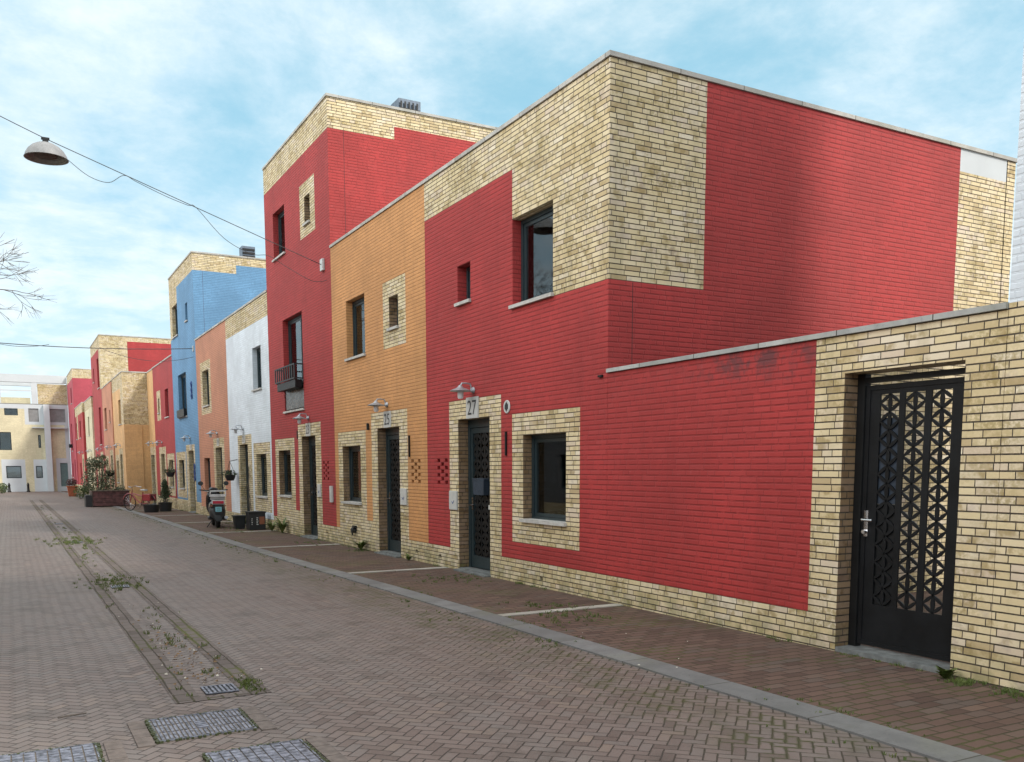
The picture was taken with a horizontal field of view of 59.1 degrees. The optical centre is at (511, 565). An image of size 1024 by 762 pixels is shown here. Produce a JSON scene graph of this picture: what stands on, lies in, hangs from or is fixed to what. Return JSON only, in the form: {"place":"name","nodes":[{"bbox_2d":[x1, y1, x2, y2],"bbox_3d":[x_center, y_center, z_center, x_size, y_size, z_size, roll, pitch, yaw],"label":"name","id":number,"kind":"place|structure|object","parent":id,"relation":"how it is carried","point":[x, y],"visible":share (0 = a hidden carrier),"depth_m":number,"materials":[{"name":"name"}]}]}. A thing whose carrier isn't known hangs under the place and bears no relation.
{"place":"outdoors","nodes":[
{"label":"outdoors","id":0,"kind":"place"},
{"bbox_2d":[0,491,939,761],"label":"road","id":1,"kind":"structure","parent":0,"point":[354,673],"depth_m":7.09,"materials":[{"name":"brick"}]},
{"bbox_2d":[0,483,7,493],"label":"round shrub","id":2,"kind":"object","parent":1,"relation":"on","point":[3,489],"visible":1,"depth_m":70.24,"materials":[{"name":"green plant"}]},
{"bbox_2d":[0,233,56,324],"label":"bare tree","id":3,"kind":"object","parent":1,"relation":"on","point":[18,255],"visible":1,"depth_m":29.66,"materials":[{"name":"grey plant"}]},
{"bbox_2d":[0,742,104,761],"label":"access cover","id":4,"kind":"object","parent":1,"relation":"on","point":[91,752],"visible":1,"depth_m":5.07,"materials":[{"name":"metal"}]},
{"bbox_2d":[66,486,77,495],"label":"clay pot","id":5,"kind":"object","parent":1,"relation":"on","point":[70,490],"visible":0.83,"depth_m":60.80,"materials":[{"name":"ceramic"}]},
{"bbox_2d":[65,478,76,485],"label":"plant","id":6,"kind":"object","parent":5,"relation":"on","point":[73,481],"visible":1,"depth_m":60.86,"materials":[{"name":"green plant"}]},
{"bbox_2d":[58,712,85,718],"bbox_3d":[-2.876,0.979,5.904,0.173,0.013,0.017,-5,8,-39],"label":"twig","id":7,"kind":"object","parent":1,"relation":"on","point":[71,715],"visible":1,"depth_m":5.90,"materials":[{"name":"brown plant"}]},
{"bbox_2d":[73,485,92,498],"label":"shrub","id":8,"kind":"object","parent":1,"relation":"on","point":[84,492],"visible":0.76,"depth_m":54.99,"materials":[{"name":"green plant"}]},
{"bbox_2d":[84,489,130,506],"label":"wooden planter","id":9,"kind":"object","parent":1,"relation":"on","point":[103,498],"visible":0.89,"depth_m":42.24,"materials":[{"name":"red wood"}]},
{"bbox_2d":[80,454,114,490],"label":"tall shrub","id":10,"kind":"object","parent":9,"relation":"in","point":[102,483],"visible":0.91,"depth_m":48.93,"materials":[{"name":"green plant"}]},
{"bbox_2d":[98,485,125,489],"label":"planter plants","id":11,"kind":"object","parent":9,"relation":"in","point":[118,488],"visible":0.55,"depth_m":42.97,"materials":[{"name":"green plant"}]},
{"bbox_2d":[30,500,199,699],"bbox_3d":[-15.226,-1.444,29.620,0.180,0.240,53.450,-4,7,-29],"label":"gutter edging","id":12,"kind":"object","parent":1,"relation":"on","point":[136,636],"visible":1,"depth_m":8.89,"materials":[{"name":"concrete"}]},
{"bbox_2d":[110,585,129,587],"bbox_3d":[-5.477,0.303,12.617,0.230,0.034,0.240,-4,7,-29],"label":"street drain","id":13,"kind":"object","parent":1,"relation":"on","point":[124,586],"visible":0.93,"depth_m":12.57,"materials":[{"name":"grey metal"}]},
{"bbox_2d":[39,500,267,691],"bbox_3d":[-14.806,-1.470,29.851,0.180,0.240,53.450,-4,7,-29],"label":"gutter edging","id":14,"kind":"object","parent":1,"relation":"on","point":[228,666],"visible":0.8,"depth_m":9.50,"materials":[{"name":"concrete"}]},
{"bbox_2d":[145,707,257,743],"bbox_3d":[-1.959,1.013,5.696,0.615,0.036,0.565,-4,7,-29],"label":"access cover","id":15,"kind":"object","parent":1,"relation":"on","point":[205,724],"visible":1,"depth_m":5.66,"materials":[{"name":"metal"}]},
{"bbox_2d":[200,683,238,694],"bbox_3d":[-2.147,0.917,6.629,0.230,0.034,0.240,-4,7,-29],"label":"street drain","id":16,"kind":"object","parent":1,"relation":"on","point":[220,689],"visible":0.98,"depth_m":6.62,"materials":[{"name":"grey metal"}]},
{"bbox_2d":[174,689,270,703],"bbox_3d":[-2.053,0.931,6.428,0.660,0.001,0.098,-4,7,-29],"label":"gutter edging","id":17,"kind":"object","parent":1,"relation":"on","point":[218,696],"visible":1,"depth_m":6.42,"materials":[{"name":"concrete"}]},
{"bbox_2d":[103,706,350,761],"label":"brick edging","id":18,"kind":"object","parent":1,"relation":"on","point":[115,749],"visible":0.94,"depth_m":5.33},
{"bbox_2d":[202,739,328,761],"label":"access cover","id":19,"kind":"object","parent":1,"relation":"on","point":[296,750],"visible":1,"depth_m":5.08,"materials":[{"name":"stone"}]},
{"bbox_2d":[56,538,687,760],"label":"litter","id":20,"kind":"object","parent":1,"relation":"on","point":[261,668],"visible":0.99,"depth_m":7.64,"materials":[{"name":"white paper"}]},
{"bbox_2d":[132,551,689,759],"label":"fallen leaves","id":21,"kind":"object","parent":1,"relation":"on","point":[194,652],"visible":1,"depth_m":7.71,"materials":[{"name":"brown plant"}]},
{"bbox_2d":[33,507,1023,759],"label":"weeds","id":22,"kind":"object","parent":1,"relation":"on","point":[245,683],"visible":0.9,"depth_m":9.70,"materials":[{"name":"green plant"}]},
{"bbox_2d":[61,492,1004,761],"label":"kerb","id":23,"kind":"structure","parent":1,"relation":"on","point":[895,738],"depth_m":6.86,"materials":[{"name":"grey concrete"}]},
{"bbox_2d":[0,0,1023,473],"label":"sky","id":24,"kind":"structure","parent":0,"point":[189,101],"materials":[{"name":"blue"}]},
{"bbox_2d":[62,491,1023,761],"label":"sidewalk","id":25,"kind":"structure","parent":0,"point":[976,717],"depth_m":7.78,"materials":[{"name":"red brick"}]},
{"bbox_2d":[101,380,116,489],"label":"terraced house","id":26,"kind":"structure","parent":25,"relation":"on","point":[108,421],"depth_m":50.94,"materials":[{"name":"brick"}]},
{"bbox_2d":[106,464,114,476],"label":"hanging basket","id":27,"kind":"object","parent":26,"relation":"attached to","point":[112,474],"visible":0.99,"depth_m":49.42,"materials":[{"name":"black plastic"}]},
{"bbox_2d":[123,486,155,510],"bbox_3d":[-15.383,-2.771,37.245,1.769,1.033,0.596,2,7,23],"label":"bicycle","id":28,"kind":"object","parent":25,"relation":"on","point":[148,497],"visible":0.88,"depth_m":37.14,"materials":[{"name":"red metal"}]},
{"bbox_2d":[142,504,159,511],"bbox_3d":[-14.378,-2.277,36.008,0.657,0.300,0.585,-4,7,-29],"label":"black tub","id":29,"kind":"object","parent":25,"relation":"on","point":[151,507],"visible":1,"depth_m":35.80,"materials":[{"name":"plastic"}]},
{"bbox_2d":[158,502,172,511],"bbox_3d":[-14.135,-2.394,36.820,0.572,0.360,0.564,-4,7,-29],"label":"black tub","id":30,"kind":"object","parent":25,"relation":"on","point":[164,506],"visible":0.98,"depth_m":36.63,"materials":[{"name":"plastic"}]},
{"bbox_2d":[158,486,171,501],"bbox_3d":[-14.931,-2.948,38.858,0.615,1.048,0.609,-4,7,-29],"label":"leafy plant","id":31,"kind":"object","parent":30,"relation":"in","point":[169,487],"visible":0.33,"depth_m":38.84,"materials":[{"name":"green plant"}]},
{"bbox_2d":[160,479,169,502],"bbox_3d":[-14.138,-2.995,36.763,0.427,1.072,0.432,-4,7,-29],"label":"dwarf cypress","id":32,"kind":"object","parent":30,"relation":"in","point":[165,492],"visible":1,"depth_m":36.69,"materials":[{"name":"green plant"}]},
{"bbox_2d":[198,481,228,527],"bbox_3d":[-8.608,-1.784,26.204,0.862,1.322,1.969,-3,7,-23],"label":"motor scooter","id":33,"kind":"object","parent":25,"relation":"on","point":[215,505],"visible":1,"depth_m":25.49,"materials":[{"name":"black plastic"}]},
{"bbox_2d":[232,515,245,528],"bbox_3d":[-7.619,-1.217,25.228,0.340,0.380,0.340,-4,7,-29],"label":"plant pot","id":34,"kind":"object","parent":25,"relation":"on","point":[238,521],"visible":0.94,"depth_m":25.11,"materials":[{"name":"plastic"}]},
{"bbox_2d":[245,511,265,529],"bbox_3d":[-7.065,-1.245,24.901,0.480,0.500,0.440,-4,7,-29],"label":"black crate","id":35,"kind":"object","parent":25,"relation":"on","point":[255,520],"visible":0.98,"depth_m":24.74,"materials":[{"name":"plastic"}]},
{"bbox_2d":[264,520,276,530],"bbox_3d":[-6.453,-1.081,24.245,0.462,0.305,0.404,0,6,-1],"label":"wall weed","id":36,"kind":"object","parent":25,"relation":"on","point":[271,526],"depth_m":24.22,"materials":[{"name":"green plant"}]},
{"bbox_2d":[273,515,287,532],"bbox_3d":[-5.940,-1.069,23.361,0.504,0.459,0.514,-4,7,-29],"label":"wall weed","id":37,"kind":"object","parent":25,"relation":"on","point":[281,526],"depth_m":23.35,"materials":[{"name":"green plant"}]},
{"bbox_2d":[354,540,368,549],"bbox_3d":[-3.029,-0.423,18.189,0.423,0.229,0.356,-4,7,-29],"label":"wall weed","id":38,"kind":"object","parent":25,"relation":"on","point":[360,546],"depth_m":18.16,"materials":[{"name":"green plant"}]},
{"bbox_2d":[133,509,623,616],"bbox_3d":[-7.255,-0.902,24.154,1.805,0.180,32.120,-4,7,-29],"label":"paving band","id":39,"kind":"object","parent":25,"relation":"on","point":[559,610],"visible":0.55,"depth_m":14.05,"materials":[{"name":"stone"}]},
{"bbox_2d":[871,364,964,593],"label":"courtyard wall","id":40,"kind":"structure","parent":25,"relation":"on","point":[929,539],"depth_m":11.54,"materials":[{"name":"yellow brick"}]},
{"bbox_2d":[935,665,957,678],"bbox_3d":[3.290,0.798,6.828,0.182,0.115,0.162,3,7,29],"label":"wall weed","id":41,"kind":"object","parent":25,"relation":"on","point":[944,673],"depth_m":6.81,"materials":[{"name":"green plant"}]},
{"bbox_3d":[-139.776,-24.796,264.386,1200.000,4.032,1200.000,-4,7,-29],"label":"ground","id":42,"kind":"structure","parent":0,"visible":0},
{"bbox_2d":[0,373,71,491],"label":"apartment building","id":43,"kind":"structure","parent":42,"relation":"on","point":[34,446],"depth_m":77.37,"materials":[{"name":"beige paint"}]},
{"bbox_2d":[0,432,11,449],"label":"window","id":44,"kind":"structure","parent":43,"relation":"in","point":[0,432],"depth_m":76.33,"materials":[{"name":"black glass"}]},
{"bbox_2d":[4,408,17,414],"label":"window","id":45,"kind":"structure","parent":43,"relation":"in","point":[4,408],"depth_m":76.24,"materials":[{"name":"grey glass"}]},
{"bbox_2d":[6,466,21,477],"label":"window","id":46,"kind":"structure","parent":43,"relation":"in","point":[11,471],"depth_m":76.86,"materials":[{"name":"grey glass"}]},
{"bbox_2d":[36,466,42,477],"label":"window","id":47,"kind":"structure","parent":43,"relation":"in","point":[39,471],"depth_m":77.79,"materials":[{"name":"grey glass"}]},
{"bbox_2d":[60,463,68,485],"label":"door","id":48,"kind":"structure","parent":43,"relation":"in","point":[63,466],"depth_m":78.70,"materials":[{"name":"glass"}]},
{"bbox_2d":[66,368,92,489],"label":"terraced house","id":49,"kind":"structure","parent":42,"relation":"on","point":[79,386],"depth_m":72.12,"materials":[{"name":"red brick"}]},
{"bbox_2d":[74,402,88,494],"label":"terraced house","id":50,"kind":"structure","parent":42,"relation":"on","point":[80,433],"depth_m":67.46,"materials":[{"name":"paint"}]},
{"bbox_2d":[84,396,96,489],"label":"terraced house","id":51,"kind":"structure","parent":42,"relation":"on","point":[89,425],"depth_m":61.26,"materials":[{"name":"beige paint"}]},
{"bbox_2d":[90,334,170,489],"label":"terraced house","id":52,"kind":"structure","parent":42,"relation":"on","point":[107,366],"depth_m":54.45,"materials":[{"name":"brick"}]},
{"bbox_2d":[111,371,151,503],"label":"terraced house","id":53,"kind":"structure","parent":42,"relation":"on","point":[131,424],"depth_m":45.18,"materials":[{"name":"brick"}]},
{"bbox_2d":[145,368,157,503],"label":"terraced house","id":54,"kind":"structure","parent":42,"relation":"on","point":[152,431],"depth_m":44.45,"materials":[{"name":"brick"}]},
{"bbox_2d":[152,355,177,508],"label":"terraced house","id":55,"kind":"structure","parent":42,"relation":"on","point":[164,413],"depth_m":40.59,"materials":[{"name":"brick"}]},
{"bbox_2d":[164,461,174,476],"bbox_3d":[-14.644,-4.135,38.658,0.512,0.688,0.541,-4,7,-29],"label":"hanging basket","id":56,"kind":"object","parent":55,"relation":"attached to","point":[169,473],"visible":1,"depth_m":38.57,"materials":[{"name":"black plastic"}]},
{"bbox_2d":[194,319,231,519],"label":"terraced house","id":57,"kind":"structure","parent":42,"relation":"on","point":[212,390],"depth_m":31.12,"materials":[{"name":"brick"}]},
{"bbox_2d":[202,372,209,407],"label":"window","id":58,"kind":"structure","parent":57,"relation":"in","point":[207,372],"depth_m":32.46,"materials":[{"name":"teal paint"}]},
{"bbox_2d":[206,458,210,491],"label":"window","id":59,"kind":"structure","parent":57,"relation":"in","point":[208,458],"depth_m":33.02,"materials":[{"name":"black glass"}]},
{"bbox_2d":[221,448,223,499],"bbox_3d":[-9.775,-2.825,30.798,0.136,2.371,1.056,-4,7,-29],"label":"door","id":60,"kind":"structure","parent":57,"relation":"in","point":[221,448],"depth_m":31.14,"materials":[{"name":"black paint"}]},
{"bbox_2d":[168,246,266,513],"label":"terraced house","id":61,"kind":"structure","parent":42,"relation":"on","point":[207,291],"depth_m":34.13,"materials":[{"name":"blue paint"}]},
{"bbox_2d":[2,343,191,348],"bbox_3d":[-16.525,-7.710,30.965,10.650,0.329,0.025,-4,7,-29],"label":"span cable","id":62,"kind":"object","parent":61,"relation":"attached to","point":[79,347],"visible":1,"depth_m":31.63,"materials":[{"name":"black metal"}]},
{"bbox_2d":[2,344,191,360],"bbox_3d":[-14.706,-7.541,31.979,6.592,0.404,0.046,-4,7,-28],"label":"slack lead","id":63,"kind":"object","parent":62,"relation":"hanging from","point":[104,349],"visible":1,"depth_m":32.16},
{"bbox_2d":[172,307,177,339],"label":"window","id":64,"kind":"structure","parent":61,"relation":"in","point":[176,335],"depth_m":37.38,"materials":[{"name":"teal paint"}]},
{"bbox_2d":[179,460,184,489],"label":"window","id":65,"kind":"structure","parent":61,"relation":"in","point":[183,488],"depth_m":37.93,"materials":[{"name":"grey glass"}]},
{"bbox_2d":[178,374,187,418],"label":"window","id":66,"kind":"structure","parent":61,"relation":"in","point":[183,378],"depth_m":36.80,"materials":[{"name":"black glass"}]},
{"bbox_2d":[188,452,195,512],"bbox_3d":[-12.467,-3.060,35.447,0.350,2.858,1.160,-4,7,-29],"label":"door","id":67,"kind":"structure","parent":61,"relation":"in","point":[193,452],"depth_m":35.88,"materials":[{"name":"teal paint"}]},
{"bbox_2d":[224,290,273,529],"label":"terraced house","id":68,"kind":"structure","parent":42,"relation":"on","point":[247,362],"depth_m":26.29,"materials":[{"name":"white paint"}]},
{"bbox_2d":[222,460,236,480],"bbox_3d":[-8.781,-2.969,28.091,0.490,0.666,0.462,-4,7,-29],"label":"hanging basket","id":69,"kind":"object","parent":68,"relation":"attached to","point":[229,476],"visible":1,"depth_m":28.01,"materials":[{"name":"black plastic"}]},
{"bbox_2d":[245,445,249,524],"bbox_3d":[-8.057,-2.227,27.519,0.350,2.898,1.140,-4,7,-29],"label":"door","id":70,"kind":"structure","parent":68,"relation":"in","point":[246,446],"depth_m":27.89,"materials":[{"name":"teal paint"}]},
{"bbox_2d":[248,466,251,510],"bbox_3d":[-7.761,-2.128,26.696,0.059,1.682,0.280,-4,7,-29],"label":"climbing stem","id":71,"kind":"object","parent":68,"relation":"attached to","point":[250,507],"visible":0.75,"depth_m":26.69,"materials":[{"name":"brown plant"}]},
{"bbox_2d":[251,347,261,391],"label":"window","id":72,"kind":"structure","parent":68,"relation":"in","point":[259,349],"depth_m":25.77,"materials":[{"name":"grey glass"}]},
{"bbox_2d":[256,454,267,498],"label":"window","id":73,"kind":"structure","parent":68,"relation":"in","point":[263,456],"depth_m":25.97,"materials":[{"name":"teal paint"}]},
{"bbox_2d":[329,180,428,562],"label":"terraced house","id":74,"kind":"structure","parent":42,"relation":"on","point":[379,334],"depth_m":17.17,"materials":[{"name":"orange brick"}]},
{"bbox_2d":[341,446,361,504],"bbox_3d":[-3.242,-1.888,18.867,0.315,1.203,1.180,-4,7,-29],"label":"window","id":75,"kind":"structure","parent":74,"relation":"in","point":[354,452],"depth_m":19.12,"materials":[{"name":"teal paint"}]},
{"bbox_2d":[344,297,365,361],"bbox_3d":[-3.051,-4.773,18.191,0.315,1.203,1.160,-4,7,-29],"label":"window","id":76,"kind":"structure","parent":74,"relation":"in","point":[358,312],"depth_m":18.44,"materials":[{"name":"grey glass"}]},
{"bbox_2d":[374,428,401,557],"bbox_3d":[-2.252,-1.124,17.086,0.350,2.938,1.160,-4,7,-29],"label":"door","id":77,"kind":"structure","parent":74,"relation":"in","point":[392,434],"depth_m":17.33,"materials":[{"name":"teal paint"}]},
{"bbox_2d":[386,298,398,331],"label":"window","id":78,"kind":"structure","parent":74,"relation":"in","point":[396,326],"depth_m":16.46,"materials":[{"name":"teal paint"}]},
{"bbox_2d":[262,93,497,543],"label":"terraced house","id":79,"kind":"structure","parent":42,"relation":"on","point":[335,167],"depth_m":20.44,"materials":[{"name":"red brick"}]},
{"bbox_2d":[0,116,320,264],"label":"lamp cable","id":80,"kind":"object","parent":79,"relation":"attached to","point":[156,189],"visible":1,"depth_m":17.92,"materials":[{"name":"black metal"}]},
{"bbox_2d":[23,137,68,165],"bbox_3d":[-8.744,-7.823,16.936,0.764,0.385,0.764,-4,7,-29],"label":"street lamp","id":81,"kind":"object","parent":80,"relation":"hanging from","point":[44,151],"visible":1,"depth_m":16.88,"materials":[{"name":"grey metal"}]},
{"bbox_2d":[68,160,326,281],"bbox_3d":[-6.256,-6.924,18.401,4.950,1.843,0.182,-3,7,-26],"label":"lamp lead","id":82,"kind":"object","parent":80,"relation":"hanging from","point":[200,212],"visible":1,"depth_m":18.18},
{"bbox_2d":[272,210,285,262],"bbox_3d":[-5.754,-8.326,22.702,0.315,1.183,1.150,-4,7,-29],"label":"window","id":83,"kind":"structure","parent":79,"relation":"in","point":[281,227],"depth_m":23.01,"materials":[{"name":"black glass"}]},
{"bbox_2d":[278,451,291,497],"bbox_3d":[-5.803,-2.377,23.418,0.265,1.201,1.210,-4,7,-29],"label":"window","id":84,"kind":"structure","parent":79,"relation":"in","point":[287,456],"depth_m":23.76,"materials":[{"name":"black glass"}]},
{"bbox_2d":[283,314,304,413],"bbox_3d":[-5.283,-4.951,22.229,0.315,2.313,1.780,-4,7,-29],"label":"window","id":85,"kind":"structure","parent":79,"relation":"in","point":[295,344],"depth_m":22.46,"materials":[{"name":"black glass"}]},
{"bbox_2d":[300,436,317,539],"bbox_3d":[-4.753,-1.608,21.580,0.350,2.938,1.150,-4,7,-29],"label":"door","id":86,"kind":"structure","parent":79,"relation":"in","point":[312,446],"depth_m":21.90,"materials":[{"name":"teal paint"}]},
{"bbox_2d":[423,50,1016,601],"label":"terraced house","id":87,"kind":"structure","parent":42,"relation":"on","point":[589,224],"depth_m":11.99,"materials":[{"name":"red brick"}]},
{"bbox_2d":[454,267,470,306],"bbox_3d":[-0.656,-4.305,13.856,0.285,0.601,0.510,-4,7,-29],"label":"window","id":88,"kind":"structure","parent":87,"relation":"in","point":[468,299],"depth_m":14.02,"materials":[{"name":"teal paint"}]},
{"bbox_2d":[453,418,490,576],"bbox_3d":[-0.521,-0.789,13.976,0.350,2.938,1.110,-4,7,-29],"label":"door","id":89,"kind":"structure","parent":87,"relation":"in","point":[478,438],"depth_m":14.17,"materials":[{"name":"teal paint"}]},
{"bbox_2d":[508,206,553,309],"bbox_3d":[0.359,-4.113,12.062,0.315,1.203,1.130,-4,7,-29],"label":"window","id":90,"kind":"structure","parent":87,"relation":"in","point":[537,229],"depth_m":12.21,"materials":[{"name":"grey glass"}]},
{"bbox_2d":[519,433,566,526],"bbox_3d":[0.496,-1.159,12.100,0.265,1.201,1.170,-4,7,-29],"label":"window","id":91,"kind":"structure","parent":87,"relation":"in","point":[548,455],"depth_m":12.25,"materials":[{"name":"black glass"}]},
{"bbox_2d":[606,302,1008,683],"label":"garden wall","id":92,"kind":"structure","parent":42,"relation":"on","point":[730,483],"depth_m":8.39,"materials":[{"name":"red brick"}]},
{"bbox_2d":[848,367,964,661],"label":"garden gate","id":93,"kind":"structure","parent":92,"relation":"attached to","point":[878,618],"depth_m":7.44,"materials":[{"name":"black metal"}]},
{"bbox_2d":[988,48,1023,691],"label":"terraced house","id":94,"kind":"structure","parent":42,"relation":"on","point":[1006,664],"depth_m":6.42,"materials":[{"name":"white brick"}]}
]}

